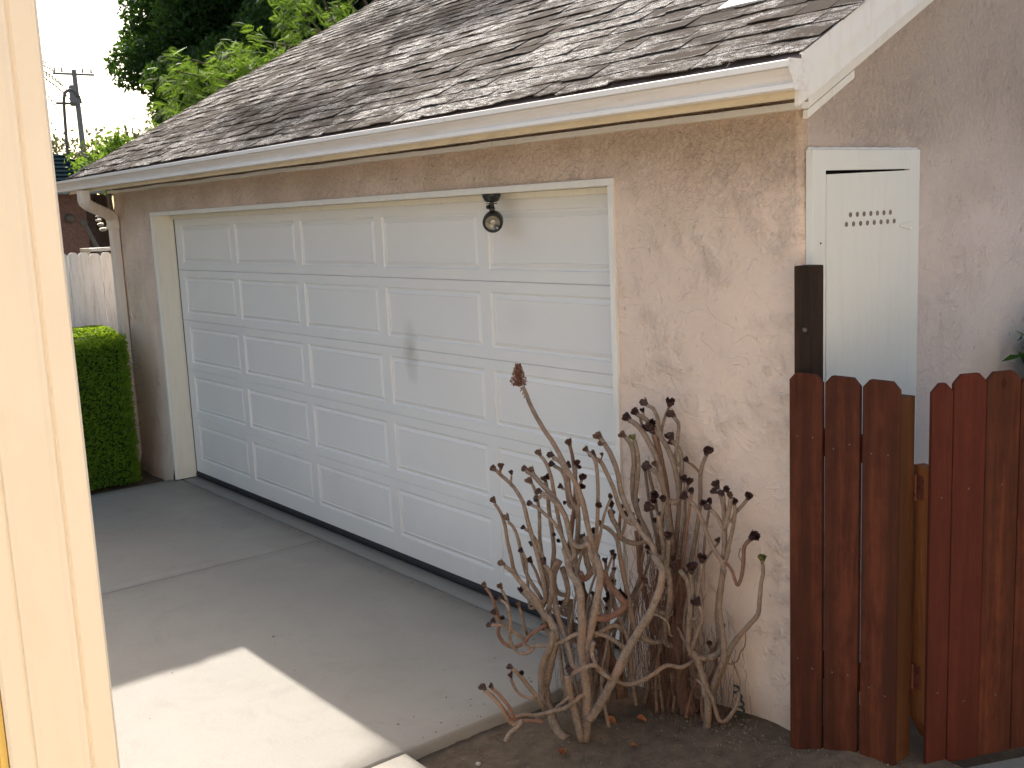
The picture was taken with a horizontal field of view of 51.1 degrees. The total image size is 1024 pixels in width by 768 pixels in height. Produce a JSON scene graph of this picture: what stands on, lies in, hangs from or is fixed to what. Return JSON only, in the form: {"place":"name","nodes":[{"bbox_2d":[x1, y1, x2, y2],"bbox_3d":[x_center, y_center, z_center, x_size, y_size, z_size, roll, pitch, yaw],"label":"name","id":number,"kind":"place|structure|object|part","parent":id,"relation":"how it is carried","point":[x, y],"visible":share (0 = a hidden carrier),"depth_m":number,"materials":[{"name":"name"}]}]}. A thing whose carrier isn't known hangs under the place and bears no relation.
{"place":"outdoors","nodes":[
{"label":"outdoors","id":0,"kind":"place"},
{"bbox_2d":[36,0,155,208],"label":"sky","id":1,"kind":"structure","parent":0,"point":[76,35],"materials":[{"name":"white"}]},
{"bbox_2d":[90,468,195,494],"bbox_3d":[-4.880,1.014,8.094,4.800,0.024,1.535,-10,12,-38],"label":"garden strip","id":2,"kind":"object","parent":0,"point":[147,478],"visible":0.1,"depth_m":8.80,"materials":[{"name":"brown soil"}]},
{"bbox_2d":[72,325,142,490],"bbox_3d":[-3.845,0.234,8.486,1.633,1.295,0.947,-10,12,-38],"label":"box hedge","id":3,"kind":"object","parent":2,"relation":"on","point":[102,355],"visible":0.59,"depth_m":8.53,"materials":[{"name":"green plant"}]},
{"bbox_2d":[90,476,627,767],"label":"driveway","id":4,"kind":"structure","parent":0,"point":[234,689],"depth_m":5.24,"materials":[{"name":"concrete"}]},
{"bbox_2d":[129,496,575,731],"bbox_3d":[-2.036,1.181,6.039,2.399,0.004,5.002,-10,12,-38],"label":"leaf debris","id":5,"kind":"object","parent":4,"relation":"on","point":[351,661],"visible":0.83,"depth_m":5.14,"materials":[{"name":"brown plant"}]},
{"bbox_2d":[372,754,425,767],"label":"walkway","id":6,"kind":"structure","parent":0,"point":[404,761],"depth_m":4.04,"materials":[{"name":"concrete"}]},
{"bbox_2d":[0,0,119,767],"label":"porch post","id":7,"kind":"object","parent":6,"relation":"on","point":[56,705],"visible":1,"depth_m":1.40,"materials":[{"name":"beige paint"}]},
{"bbox_2d":[416,681,962,767],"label":"flower bed","id":8,"kind":"object","parent":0,"point":[647,740],"visible":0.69,"depth_m":4.10,"materials":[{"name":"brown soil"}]},
{"bbox_2d":[558,748,566,754],"bbox_3d":[0.194,1.405,4.095,0.035,0.016,0.055,6,11,14],"label":"dry leaf","id":9,"kind":"object","parent":8,"relation":"on","point":[562,751],"visible":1,"depth_m":4.10,"materials":[{"name":"brown plant"}]},
{"bbox_2d":[478,363,694,742],"bbox_3d":[0.223,0.672,4.231,0.875,1.509,0.684,-4,9,-12],"label":"succulent shrub","id":10,"kind":"object","parent":8,"relation":"on","point":[607,666],"visible":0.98,"depth_m":4.21,"materials":[{"name":"brown plant"}]},
{"bbox_2d":[608,716,615,723],"bbox_3d":[0.399,1.344,4.281,0.045,0.013,0.028,32,52,20],"label":"dry leaf","id":11,"kind":"object","parent":8,"relation":"on","point":[612,719],"visible":0.74,"depth_m":4.28,"materials":[{"name":"orange plant"}]},
{"bbox_2d":[637,714,645,720],"bbox_3d":[0.520,1.337,4.274,0.050,0.015,0.032,25,29,-19],"label":"dry leaf","id":12,"kind":"object","parent":8,"relation":"on","point":[641,717],"visible":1,"depth_m":4.28,"materials":[{"name":"orange plant"}]},
{"bbox_2d":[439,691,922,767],"bbox_3d":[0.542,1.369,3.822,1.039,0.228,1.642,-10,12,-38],"label":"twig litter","id":13,"kind":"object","parent":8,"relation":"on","point":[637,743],"visible":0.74,"depth_m":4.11,"materials":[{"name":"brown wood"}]},
{"bbox_2d":[616,397,766,734],"bbox_3d":[0.654,0.722,4.152,0.308,1.328,0.765,-10,12,-38],"label":"succulent shrub","id":14,"kind":"object","parent":8,"relation":"on","point":[682,599],"visible":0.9,"depth_m":4.18,"materials":[{"name":"brown plant"}]},
{"bbox_2d":[733,684,744,718],"bbox_3d":[0.879,1.232,4.148,0.029,0.128,0.056,-10,12,-38],"label":"coiled cable","id":15,"kind":"object","parent":8,"relation":"on","point":[740,706],"visible":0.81,"depth_m":4.14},
{"bbox_2d":[789,265,914,765],"bbox_3d":[1.149,0.511,3.639,0.122,1.816,0.427,-10,12,-38],"label":"wood fence","id":16,"kind":"object","parent":8,"relation":"on","point":[828,649],"visible":0.94,"depth_m":3.60,"materials":[{"name":"brown wood"}]},
{"bbox_2d":[910,370,1023,763],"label":"garden gate","id":17,"kind":"structure","parent":16,"relation":"attached to","point":[967,669],"depth_m":3.50,"materials":[{"name":"wood"}]},
{"bbox_2d":[823,705,1023,767],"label":"side yard","id":18,"kind":"structure","parent":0,"point":[916,739],"depth_m":3.80,"materials":[{"name":"grey concrete"}]},
{"bbox_2d":[1001,331,1023,362],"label":"garden shrub","id":19,"kind":"object","parent":18,"relation":"on","point":[1011,357],"visible":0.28,"depth_m":4.61,"materials":[{"name":"green plant"}]},
{"bbox_2d":[968,757,1023,767],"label":"path","id":20,"kind":"structure","parent":0,"point":[1015,763],"depth_m":3.60,"materials":[{"name":"concrete"}]},
{"bbox_3d":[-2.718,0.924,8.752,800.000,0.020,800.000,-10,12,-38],"label":"ground","id":21,"kind":"structure","parent":0,"visible":0},
{"bbox_2d":[50,122,111,194],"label":"tree","id":22,"kind":"object","parent":21,"relation":"on","point":[55,142],"visible":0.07,"depth_m":41.05,"materials":[{"name":"green plant"}]},
{"bbox_2d":[53,89,111,323],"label":"neighbour house","id":23,"kind":"structure","parent":21,"relation":"on","point":[75,236],"depth_m":16.68,"materials":[{"name":"brown paint"}]},
{"bbox_2d":[54,127,114,211],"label":"tree","id":24,"kind":"object","parent":21,"relation":"on","point":[80,147],"visible":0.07,"depth_m":41.06,"materials":[{"name":"green plant"}]},
{"bbox_2d":[79,219,101,255],"bbox_3d":[-6.247,-1.379,16.455,0.561,2.332,0.121,-4,9,-9],"label":"leaning pole","id":25,"kind":"object","parent":21,"relation":"on","point":[83,223],"visible":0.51,"depth_m":16.27,"materials":[{"name":"grey metal"}]},
{"bbox_2d":[64,252,121,380],"bbox_3d":[-3.329,-0.262,9.845,2.560,1.965,0.134,-10,12,-38],"label":"board fence","id":26,"kind":"object","parent":21,"relation":"on","point":[89,285],"visible":0.12,"depth_m":9.41,"materials":[{"name":"white wood"}]},
{"bbox_2d":[80,247,110,255],"bbox_3d":[-4.967,-0.729,13.315,0.480,1.930,0.400,-10,12,-38],"label":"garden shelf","id":27,"kind":"object","parent":21,"relation":"on","point":[88,250],"visible":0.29,"depth_m":12.97,"materials":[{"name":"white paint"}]},
{"bbox_2d":[64,120,132,210],"bbox_3d":[-5.218,-1.674,14.181,0.993,3.548,1.081,1,10,23],"label":"leafy bush","id":28,"kind":"object","parent":21,"relation":"on","point":[108,146],"visible":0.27,"depth_m":13.86,"materials":[{"name":"green plant"}]},
{"bbox_2d":[53,67,144,158],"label":"utility pole","id":29,"kind":"object","parent":21,"relation":"on","point":[74,86],"visible":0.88,"depth_m":45.25,"materials":[{"name":"wood"}]},
{"bbox_2d":[43,60,69,115],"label":"power lines","id":30,"kind":"object","parent":29,"relation":"attached to","point":[52,77],"visible":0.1,"depth_m":53.60,"materials":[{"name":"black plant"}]},
{"bbox_2d":[92,118,151,153],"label":"tree","id":31,"kind":"object","parent":21,"relation":"on","point":[137,134],"visible":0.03,"depth_m":41.50,"materials":[{"name":"green plant"}]},
{"bbox_2d":[102,0,372,126],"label":"broadleaf tree","id":32,"kind":"object","parent":21,"relation":"on","point":[196,29],"visible":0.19,"depth_m":15.93,"materials":[{"name":"green plant"}]},
{"bbox_2d":[131,0,374,140],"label":"feathery tree","id":33,"kind":"object","parent":21,"relation":"on","point":[238,62],"visible":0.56,"depth_m":11.32,"materials":[{"name":"green plant"}]},
{"bbox_2d":[56,0,1023,729],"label":"garage","id":34,"kind":"structure","parent":21,"relation":"on","point":[340,310],"depth_m":5.01,"materials":[{"name":"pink paint"}]},
{"bbox_2d":[94,198,106,231],"bbox_3d":[-5.896,-2.423,15.322,0.141,0.483,0.099,-10,12,-38],"label":"wind chime","id":35,"kind":"object","parent":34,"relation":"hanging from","point":[101,229],"visible":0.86,"depth_m":15.31},
{"bbox_2d":[174,194,609,284],"bbox_3d":[-1.057,-0.875,6.542,0.030,0.417,5.140,-10,12,-38],"label":"door section","id":36,"kind":"structure","parent":34,"relation":"in","point":[561,239],"depth_m":5.84,"materials":[{"name":"white metal"}]},
{"bbox_2d":[179,270,612,374],"bbox_3d":[-1.039,-0.472,6.607,0.030,0.398,5.140,-10,12,-38],"label":"door section","id":37,"kind":"structure","parent":34,"relation":"in","point":[560,325],"depth_m":5.88,"materials":[{"name":"white metal"}]},
{"bbox_2d":[183,319,614,460],"bbox_3d":[-1.022,-0.078,6.670,0.030,0.398,5.140,-10,12,-38],"label":"door section","id":38,"kind":"structure","parent":34,"relation":"in","point":[477,394],"depth_m":6.00,"materials":[{"name":"white metal"}]},
{"bbox_2d":[188,368,616,545],"bbox_3d":[-1.004,0.316,6.733,0.030,0.398,5.140,-10,12,-38],"label":"door section","id":39,"kind":"structure","parent":34,"relation":"in","point":[446,459],"depth_m":6.28,"materials":[{"name":"white metal"}]},
{"bbox_2d":[192,417,619,639],"bbox_3d":[-0.986,0.737,6.801,0.030,0.455,5.140,-10,12,-38],"label":"door section","id":40,"kind":"structure","parent":34,"relation":"in","point":[463,538],"depth_m":6.50,"materials":[{"name":"white metal"}]},
{"bbox_2d":[482,193,502,232],"bbox_3d":[-0.091,-0.818,5.129,0.098,0.184,0.110,-1,9,7],"label":"security light","id":41,"kind":"object","parent":34,"relation":"attached to","point":[493,220],"visible":1,"depth_m":5.10,"materials":[{"name":"black plastic"}]},
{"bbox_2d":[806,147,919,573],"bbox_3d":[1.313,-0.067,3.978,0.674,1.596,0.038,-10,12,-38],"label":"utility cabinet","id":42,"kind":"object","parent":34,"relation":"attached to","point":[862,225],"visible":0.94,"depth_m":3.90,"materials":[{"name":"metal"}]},
{"bbox_3d":[1.318,-0.061,3.976,0.520,1.434,0.013,-10,12,-38],"label":"cabinet door","id":43,"kind":"part","parent":42,"relation":"part of","materials":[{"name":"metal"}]}
]}

